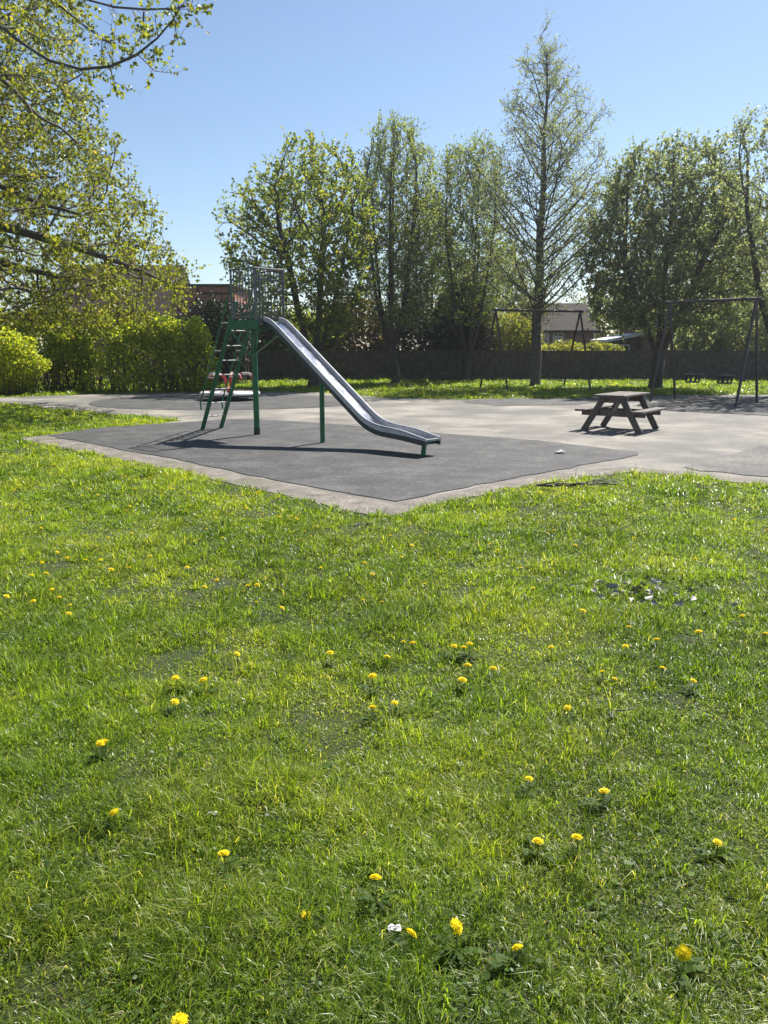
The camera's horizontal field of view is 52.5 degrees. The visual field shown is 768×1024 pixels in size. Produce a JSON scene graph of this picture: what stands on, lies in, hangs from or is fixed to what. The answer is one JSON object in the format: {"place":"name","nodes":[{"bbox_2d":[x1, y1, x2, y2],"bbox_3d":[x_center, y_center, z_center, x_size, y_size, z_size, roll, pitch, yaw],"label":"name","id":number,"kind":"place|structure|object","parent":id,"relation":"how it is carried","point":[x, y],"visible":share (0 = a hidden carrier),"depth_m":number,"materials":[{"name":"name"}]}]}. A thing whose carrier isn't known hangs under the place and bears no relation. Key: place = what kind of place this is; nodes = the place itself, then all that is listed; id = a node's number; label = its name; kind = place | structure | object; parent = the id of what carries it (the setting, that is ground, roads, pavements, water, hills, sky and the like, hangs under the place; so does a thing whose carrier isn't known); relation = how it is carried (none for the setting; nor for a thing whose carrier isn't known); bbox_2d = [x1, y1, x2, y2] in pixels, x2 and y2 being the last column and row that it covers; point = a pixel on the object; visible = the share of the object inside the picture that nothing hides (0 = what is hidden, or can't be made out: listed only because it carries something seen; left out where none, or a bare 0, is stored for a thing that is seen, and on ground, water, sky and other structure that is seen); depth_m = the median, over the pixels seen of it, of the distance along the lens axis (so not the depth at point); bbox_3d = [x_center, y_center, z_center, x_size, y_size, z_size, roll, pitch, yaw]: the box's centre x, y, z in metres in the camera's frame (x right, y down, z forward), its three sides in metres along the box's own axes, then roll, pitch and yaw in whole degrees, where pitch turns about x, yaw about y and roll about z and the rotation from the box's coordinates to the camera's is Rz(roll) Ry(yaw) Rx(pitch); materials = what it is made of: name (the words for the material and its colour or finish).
{"place":"outdoors","nodes":[
{"label":"outdoors","id":0,"kind":"place"},
{"bbox_2d":[43,249,189,372],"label":"house","id":1,"kind":"structure","parent":0,"point":[158,307],"depth_m":45.71,"materials":[{"name":"tile"}]},
{"bbox_2d":[0,350,767,1023],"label":"ground","id":2,"kind":"structure","parent":0,"point":[198,592],"depth_m":3.14,"materials":[{"name":"green plant"}]},
{"bbox_2d":[0,324,52,394],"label":"shrub","id":3,"kind":"object","parent":2,"relation":"on","point":[29,361],"visible":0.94,"depth_m":24.82,"materials":[{"name":"green plant"}]},
{"bbox_2d":[82,739,122,762],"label":"dandelion","id":4,"kind":"object","parent":2,"relation":"on","point":[100,742],"visible":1,"depth_m":2.96,"materials":[{"name":"green plant"}]},
{"bbox_2d":[0,0,216,342],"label":"broadleaf tree","id":5,"kind":"object","parent":2,"relation":"on","point":[22,176],"visible":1,"depth_m":16.64,"materials":[{"name":"green plant"}]},
{"bbox_2d":[0,312,221,392],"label":"hedge","id":6,"kind":"object","parent":2,"relation":"on","point":[163,343],"visible":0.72,"depth_m":26.49,"materials":[{"name":"green plant"}]},
{"bbox_2d":[96,808,132,830],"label":"dandelion","id":7,"kind":"object","parent":2,"relation":"on","point":[113,812],"visible":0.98,"depth_m":2.54,"materials":[{"name":"green plant"}]},
{"bbox_2d":[156,698,190,714],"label":"dandelion","id":8,"kind":"object","parent":2,"relation":"on","point":[174,702],"visible":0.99,"depth_m":3.33,"materials":[{"name":"green plant"}]},
{"bbox_2d":[162,675,190,690],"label":"dandelion","id":9,"kind":"object","parent":2,"relation":"on","point":[174,677],"visible":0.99,"depth_m":3.54,"materials":[{"name":"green plant"}]},
{"bbox_2d":[169,1012,202,1023],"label":"dandelion","id":10,"kind":"object","parent":2,"relation":"on","point":[179,1018],"visible":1,"depth_m":1.74,"materials":[{"name":"yellow plant"}]},
{"bbox_2d":[192,677,217,693],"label":"dandelion","id":11,"kind":"object","parent":2,"relation":"on","point":[203,679],"visible":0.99,"depth_m":3.52,"materials":[{"name":"green plant"}]},
{"bbox_2d":[173,284,253,375],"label":"outbuilding","id":12,"kind":"structure","parent":2,"relation":"on","point":[221,289],"depth_m":40.40,"materials":[{"name":"brown brick"}]},
{"bbox_2d":[176,287,260,383],"bbox_3d":[-7.019,-7.281,32.320,3.545,3.978,2.536,5,13,21],"label":"shrub","id":13,"kind":"object","parent":2,"relation":"on","point":[209,316],"visible":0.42,"depth_m":31.72,"materials":[{"name":"green plant"}]},
{"bbox_2d":[217,849,242,883],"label":"dandelion","id":14,"kind":"object","parent":2,"relation":"on","point":[223,854],"visible":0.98,"depth_m":2.33,"materials":[{"name":"green plant"}]},
{"bbox_2d":[214,302,287,379],"bbox_3d":[-6.168,-8.176,37.070,4.429,3.751,3.563,0,12,0],"label":"shrub","id":15,"kind":"object","parent":2,"relation":"on","point":[269,337],"visible":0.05,"depth_m":36.10,"materials":[{"name":"green plant"}]},
{"bbox_2d":[211,124,384,386],"bbox_3d":[-3.038,-9.141,28.762,6.306,9.203,6.414,0,12,0],"label":"broadleaf tree","id":16,"kind":"object","parent":2,"relation":"on","point":[335,284],"visible":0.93,"depth_m":27.63,"materials":[{"name":"green plant"}]},
{"bbox_2d":[257,305,347,379],"bbox_3d":[-3.965,-8.098,37.263,4.902,3.508,3.827,0,12,0],"label":"shrub","id":17,"kind":"object","parent":2,"relation":"on","point":[284,348],"visible":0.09,"depth_m":36.19,"materials":[{"name":"green plant"}]},
{"bbox_2d":[290,898,326,934],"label":"dandelion","id":18,"kind":"object","parent":2,"relation":"on","point":[296,928],"visible":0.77,"depth_m":2.11,"materials":[{"name":"green plant"}]},
{"bbox_2d":[323,650,339,666],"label":"dandelion","id":19,"kind":"object","parent":2,"relation":"on","point":[330,652],"visible":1,"depth_m":3.83,"materials":[{"name":"yellow plant"}]},
{"bbox_2d":[307,288,388,376],"bbox_3d":[-1.646,-8.611,37.672,4.606,4.324,3.611,0,12,0],"label":"shrub","id":20,"kind":"object","parent":2,"relation":"on","point":[351,338],"visible":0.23,"depth_m":36.62,"materials":[{"name":"green plant"}]},
{"bbox_2d":[353,518,374,526],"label":"fallen branch","id":21,"kind":"object","parent":2,"relation":"on","point":[357,524],"visible":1,"depth_m":6.57,"materials":[{"name":"wood"}]},
{"bbox_2d":[357,673,382,693],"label":"dandelion","id":22,"kind":"object","parent":2,"relation":"on","point":[372,675],"visible":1,"depth_m":3.53,"materials":[{"name":"green plant"}]},
{"bbox_2d":[356,705,389,722],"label":"dandelion","id":23,"kind":"object","parent":2,"relation":"on","point":[372,715],"visible":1,"depth_m":3.25,"materials":[{"name":"green plant"}]},
{"bbox_2d":[355,873,397,914],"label":"dandelion","id":24,"kind":"object","parent":2,"relation":"on","point":[376,876],"visible":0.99,"depth_m":2.20,"materials":[{"name":"green plant"}]},
{"bbox_2d":[0,460,767,1023],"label":"clover leaves","id":25,"kind":"object","parent":2,"relation":"on","point":[476,976],"visible":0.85,"depth_m":2.61,"materials":[{"name":"green plant"}]},
{"bbox_2d":[388,923,400,930],"bbox_3d":[0.028,1.106,2.070,0.037,0.009,0.027,0,12,0],"label":"paper scrap","id":26,"kind":"object","parent":2,"relation":"on","point":[391,926],"visible":0.98,"depth_m":2.07,"materials":[{"name":"white paper"}]},
{"bbox_2d":[382,700,410,714],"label":"dandelion","id":27,"kind":"object","parent":2,"relation":"on","point":[393,702],"visible":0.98,"depth_m":3.34,"materials":[{"name":"green plant"}]},
{"bbox_2d":[365,298,434,377],"bbox_3d":[0.879,-8.505,38.055,3.650,4.010,3.395,0,12,0],"label":"shrub","id":28,"kind":"object","parent":2,"relation":"on","point":[407,344],"visible":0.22,"depth_m":37.25,"materials":[{"name":"green plant"}]},
{"bbox_2d":[353,108,455,383],"bbox_3d":[0.583,-10.569,31.454,4.566,10.864,4.262,0,12,0],"label":"slender tree","id":29,"kind":"object","parent":2,"relation":"on","point":[392,219],"visible":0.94,"depth_m":30.83,"materials":[{"name":"green plant"}]},
{"bbox_2d":[391,928,423,965],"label":"dandelion","id":30,"kind":"object","parent":2,"relation":"on","point":[411,933],"visible":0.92,"depth_m":2.01,"materials":[{"name":"green plant"}]},
{"bbox_2d":[394,200,471,337],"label":"background tree","id":31,"kind":"object","parent":2,"relation":"on","point":[431,305],"visible":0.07,"depth_m":48.87,"materials":[{"name":"green plant"}]},
{"bbox_2d":[440,644,466,658],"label":"dandelion","id":32,"kind":"object","parent":2,"relation":"on","point":[455,646],"visible":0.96,"depth_m":3.91,"materials":[{"name":"green plant"}]},
{"bbox_2d":[431,917,486,964],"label":"dandelion","id":33,"kind":"object","parent":2,"relation":"on","point":[456,925],"visible":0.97,"depth_m":2.00,"materials":[{"name":"green plant"}]},
{"bbox_2d":[448,677,471,693],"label":"dandelion","id":34,"kind":"object","parent":2,"relation":"on","point":[462,679],"visible":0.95,"depth_m":3.54,"materials":[{"name":"green plant"}]},
{"bbox_2d":[428,278,496,379],"bbox_3d":[3.697,-8.631,36.815,3.310,4.849,3.251,0,12,0],"label":"evergreen shrub","id":35,"kind":"object","parent":2,"relation":"on","point":[452,342],"visible":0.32,"depth_m":35.95,"materials":[{"name":"green plant"}]},
{"bbox_2d":[451,645,477,660],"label":"dandelion","id":36,"kind":"object","parent":2,"relation":"on","point":[463,647],"visible":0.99,"depth_m":3.88,"materials":[{"name":"green plant"}]},
{"bbox_2d":[456,642,479,658],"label":"dandelion","id":37,"kind":"object","parent":2,"relation":"on","point":[469,650],"visible":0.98,"depth_m":3.93,"materials":[{"name":"green plant"}]},
{"bbox_2d":[420,127,522,380],"bbox_3d":[3.793,-11.160,34.360,4.569,10.806,4.829,0,12,0],"label":"slender tree","id":38,"kind":"object","parent":2,"relation":"on","point":[473,241],"visible":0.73,"depth_m":33.76,"materials":[{"name":"green plant"}]},
{"bbox_2d":[463,663,480,678],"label":"dandelion","id":39,"kind":"object","parent":2,"relation":"on","point":[468,665],"visible":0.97,"depth_m":3.68,"materials":[{"name":"green plant"}]},
{"bbox_2d":[217,348,767,379],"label":"board fence","id":40,"kind":"object","parent":2,"relation":"on","point":[619,364],"visible":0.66,"depth_m":35.56,"materials":[{"name":"brown wood"}]},
{"bbox_2d":[488,666,501,683],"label":"dandelion","id":41,"kind":"object","parent":2,"relation":"on","point":[494,668],"visible":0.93,"depth_m":3.65,"materials":[{"name":"yellow plant"}]},
{"bbox_2d":[468,238,550,341],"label":"background tree","id":42,"kind":"object","parent":2,"relation":"on","point":[516,294],"visible":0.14,"depth_m":51.80,"materials":[{"name":"green plant"}]},
{"bbox_2d":[489,306,544,375],"bbox_3d":[6.083,-8.280,38.171,3.121,3.506,2.923,10,16,39],"label":"shrub","id":43,"kind":"object","parent":2,"relation":"on","point":[515,341],"visible":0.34,"depth_m":37.18,"materials":[{"name":"green plant"}]},
{"bbox_2d":[487,939,550,969],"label":"dandelion","id":44,"kind":"object","parent":2,"relation":"on","point":[505,960],"visible":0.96,"depth_m":1.98,"materials":[{"name":"green plant"}]},
{"bbox_2d":[510,776,542,797],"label":"dandelion","id":45,"kind":"object","parent":2,"relation":"on","point":[529,778],"visible":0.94,"depth_m":2.74,"materials":[{"name":"green plant"}]},
{"bbox_2d":[479,309,590,389],"bbox_3d":[5.525,-5.898,28.338,3.838,2.835,3.361,-2,12,-11],"label":"swing frame","id":46,"kind":"object","parent":2,"relation":"on","point":[580,312],"visible":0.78,"depth_m":27.77,"materials":[{"name":"paint"}]},
{"bbox_2d":[516,834,563,863],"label":"dandelion","id":47,"kind":"object","parent":2,"relation":"on","point":[537,840],"visible":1,"depth_m":2.39,"materials":[{"name":"green plant"}]},
{"bbox_2d":[460,9,635,385],"bbox_3d":[5.918,-11.371,29.289,6.934,13.337,6.059,8,15,35],"label":"tall tree","id":48,"kind":"object","parent":2,"relation":"on","point":[538,275],"visible":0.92,"depth_m":28.66,"materials":[{"name":"green plant"}]},
{"bbox_2d":[525,303,600,348],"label":"house","id":49,"kind":"structure","parent":2,"relation":"on","point":[563,327],"depth_m":50.94,"materials":[{"name":"brown paint"}]},
{"bbox_2d":[542,333,548,343],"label":"window","id":50,"kind":"structure","parent":49,"relation":"in","point":[546,339],"depth_m":50.67,"materials":[{"name":"grey glass"}]},
{"bbox_2d":[552,333,563,343],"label":"window","id":51,"kind":"structure","parent":49,"relation":"in","point":[558,336],"depth_m":50.65,"materials":[{"name":"grey glass"}]},
{"bbox_2d":[541,337,590,374],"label":"shrub","id":52,"kind":"object","parent":2,"relation":"on","point":[557,346],"visible":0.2,"depth_m":38.72,"materials":[{"name":"green plant"}]},
{"bbox_2d":[563,704,577,722],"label":"dandelion","id":53,"kind":"object","parent":2,"relation":"on","point":[567,707],"visible":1,"depth_m":3.28,"materials":[{"name":"green plant"}]},
{"bbox_2d":[560,833,590,862],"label":"dandelion","id":54,"kind":"object","parent":2,"relation":"on","point":[575,836],"visible":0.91,"depth_m":2.40,"materials":[{"name":"green plant"}]},
{"bbox_2d":[536,466,624,488],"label":"fallen branch","id":55,"kind":"object","parent":2,"relation":"on","point":[552,484],"visible":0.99,"depth_m":8.47,"materials":[{"name":"brown wood"}]},
{"bbox_2d":[580,788,612,809],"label":"dandelion","id":56,"kind":"object","parent":2,"relation":"on","point":[606,797],"visible":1,"depth_m":2.66,"materials":[{"name":"green plant"}]},
{"bbox_2d":[576,277,625,338],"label":"background tree","id":57,"kind":"object","parent":2,"relation":"on","point":[604,334],"visible":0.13,"depth_m":57.46,"materials":[{"name":"green plant"}]},
{"bbox_2d":[586,340,628,371],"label":"shrub","id":58,"kind":"object","parent":2,"relation":"on","point":[596,345],"visible":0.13,"depth_m":39.27,"materials":[{"name":"green plant"}]},
{"bbox_2d":[609,704,636,718],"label":"fallen branch","id":59,"kind":"object","parent":2,"relation":"on","point":[620,710],"visible":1,"depth_m":3.22,"materials":[{"name":"grey wood"}]},
{"bbox_2d":[615,644,633,656],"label":"dandelion","id":60,"kind":"object","parent":2,"relation":"on","point":[625,646],"visible":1,"depth_m":3.95,"materials":[{"name":"green plant"}]},
{"bbox_2d":[548,575,737,611],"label":"dry leaves","id":61,"kind":"object","parent":2,"relation":"on","point":[652,580],"visible":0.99,"depth_m":4.81,"materials":[{"name":"grey plant"}]},
{"bbox_2d":[648,638,666,650],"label":"dandelion","id":62,"kind":"object","parent":2,"relation":"on","point":[655,639],"visible":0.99,"depth_m":4.04,"materials":[{"name":"green plant"}]},
{"bbox_2d":[648,666,676,680],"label":"dandelion","id":63,"kind":"object","parent":2,"relation":"on","point":[663,668],"visible":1,"depth_m":3.65,"materials":[{"name":"green plant"}]},
{"bbox_2d":[573,127,767,388],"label":"broadleaf tree","id":64,"kind":"object","parent":2,"relation":"on","point":[636,285],"visible":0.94,"depth_m":26.51,"materials":[{"name":"green plant"}]},
{"bbox_2d":[674,943,709,991],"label":"dandelion","id":65,"kind":"object","parent":2,"relation":"on","point":[683,953],"visible":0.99,"depth_m":1.94,"materials":[{"name":"green plant"}]},
{"bbox_2d":[678,679,706,694],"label":"dandelion","id":66,"kind":"object","parent":2,"relation":"on","point":[693,686],"visible":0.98,"depth_m":3.54,"materials":[{"name":"green plant"}]},
{"bbox_2d":[622,300,764,370],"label":"brick building","id":67,"kind":"structure","parent":2,"relation":"on","point":[642,344],"depth_m":41.83,"materials":[{"name":"brick"}]},
{"bbox_2d":[668,309,724,370],"bbox_3d":[15.040,-8.018,37.165,2.820,3.378,2.392,0,12,0],"label":"shrub","id":68,"kind":"object","parent":2,"relation":"on","point":[699,344],"visible":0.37,"depth_m":36.58,"materials":[{"name":"green plant"}]},
{"bbox_2d":[690,630,709,642],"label":"dandelion","id":69,"kind":"object","parent":2,"relation":"on","point":[697,638],"visible":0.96,"depth_m":4.12,"materials":[{"name":"green plant"}]},
{"bbox_2d":[693,481,725,488],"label":"fallen branch","id":70,"kind":"object","parent":2,"relation":"on","point":[698,485],"visible":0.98,"depth_m":8.39,"materials":[{"name":"brown wood"}]},
{"bbox_2d":[692,838,744,862],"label":"dandelion","id":71,"kind":"object","parent":2,"relation":"on","point":[717,842],"visible":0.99,"depth_m":2.39,"materials":[{"name":"green plant"}]},
{"bbox_2d":[669,177,767,298],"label":"background tree","id":72,"kind":"object","parent":2,"relation":"on","point":[752,198],"visible":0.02,"depth_m":44.34,"materials":[{"name":"green plant"}]},
{"bbox_2d":[699,103,767,331],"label":"broadleaf tree","id":73,"kind":"object","parent":2,"relation":"on","point":[750,230],"visible":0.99,"depth_m":23.84,"materials":[{"name":"green plant"}]},
{"bbox_2d":[731,614,748,625],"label":"dandelion","id":74,"kind":"object","parent":2,"relation":"on","point":[741,615],"visible":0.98,"depth_m":4.39,"materials":[{"name":"green plant"}]},
{"bbox_2d":[718,285,767,379],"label":"shrub","id":75,"kind":"object","parent":2,"relation":"on","point":[729,342],"visible":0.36,"depth_m":35.98,"materials":[{"name":"green plant"}]},
{"bbox_2d":[0,392,767,515],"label":"playground tarmac","id":76,"kind":"structure","parent":0,"point":[678,440],"depth_m":15.83,"materials":[{"name":"grey asphalt"}]},
{"bbox_2d":[89,394,366,409],"bbox_3d":[-4.400,-3.154,22.129,7.836,0.001,6.200,0,12,0],"label":"roundabout rubber pad","id":77,"kind":"object","parent":76,"relation":"on","point":[184,402],"visible":0.74,"depth_m":21.59,"materials":[{"name":"grey rubber"}]},
{"bbox_2d":[199,372,259,399],"label":"roundabout","id":78,"kind":"object","parent":77,"relation":"on","point":[237,394],"visible":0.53,"depth_m":22.49,"materials":[{"name":"silver metal"}]},
{"bbox_2d":[48,419,638,500],"bbox_3d":[-1.177,-1.161,12.800,9.173,0.001,5.494,12,17,43],"label":"slide rubber pad","id":79,"kind":"object","parent":76,"relation":"on","point":[356,460],"visible":0.93,"depth_m":11.36,"materials":[{"name":"grey rubber"}]},
{"bbox_2d":[200,267,440,455],"bbox_3d":[-1.289,-2.556,12.666,5.516,2.825,0.695,11,16,42],"label":"playground slide","id":80,"kind":"object","parent":79,"relation":"on","point":[350,400],"visible":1,"depth_m":12.86,"materials":[{"name":"metal"}]},
{"bbox_2d":[27,437,767,514],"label":"concrete border","id":81,"kind":"object","parent":76,"relation":"on","point":[353,503],"visible":0.82,"depth_m":8.98,"materials":[{"name":"grey concrete"}]},
{"bbox_2d":[466,396,644,405],"bbox_3d":[5.316,-3.290,22.768,6.530,0.001,3.161,-7,14,-30],"label":"swing rubber pad","id":82,"kind":"object","parent":76,"relation":"on","point":[533,401],"visible":0.57,"depth_m":21.98,"materials":[{"name":"grey rubber"}]},
{"bbox_2d":[575,391,666,433],"bbox_3d":[4.460,-1.873,14.632,1.276,0.707,1.320,9,15,36],"label":"picnic table","id":83,"kind":"object","parent":76,"relation":"on","point":[616,399],"visible":0.97,"depth_m":14.41,"materials":[{"name":"brown wood"}]},
{"bbox_2d":[649,397,767,414],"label":"swing rubber pad","id":84,"kind":"object","parent":76,"relation":"on","point":[747,405],"visible":0.88,"depth_m":20.45,"materials":[{"name":"grey rubber"}]},
{"bbox_2d":[649,297,761,406],"bbox_3d":[8.829,-4.379,21.286,1.869,2.795,2.638,-11,16,-42],"label":"swing frame","id":85,"kind":"object","parent":84,"relation":"on","point":[704,301],"visible":0.98,"depth_m":21.15,"materials":[{"name":"paint"}]},
{"bbox_2d":[686,445,767,475],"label":"edge rubber pad","id":86,"kind":"object","parent":76,"relation":"on","point":[753,461],"visible":0.95,"depth_m":10.40,"materials":[{"name":"grey rubber"}]},
{"bbox_2d":[0,375,767,398],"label":"verge grass","id":87,"kind":"structure","parent":0,"point":[405,387],"depth_m":28.12,"materials":[{"name":"green plant"}]},
{"bbox_2d":[0,0,767,349],"label":"sky","id":88,"kind":"structure","parent":0,"point":[262,67],"materials":[{"name":"blue"}]},
{"bbox_2d":[590,333,642,350],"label":"garden building","id":89,"kind":"structure","parent":0,"point":[630,340],"depth_m":42.98,"materials":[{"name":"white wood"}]},
{"bbox_2d":[612,344,629,350],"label":"window","id":90,"kind":"structure","parent":89,"relation":"in","point":[627,346],"depth_m":42.97,"materials":[{"name":"grey glass"}]}
]}

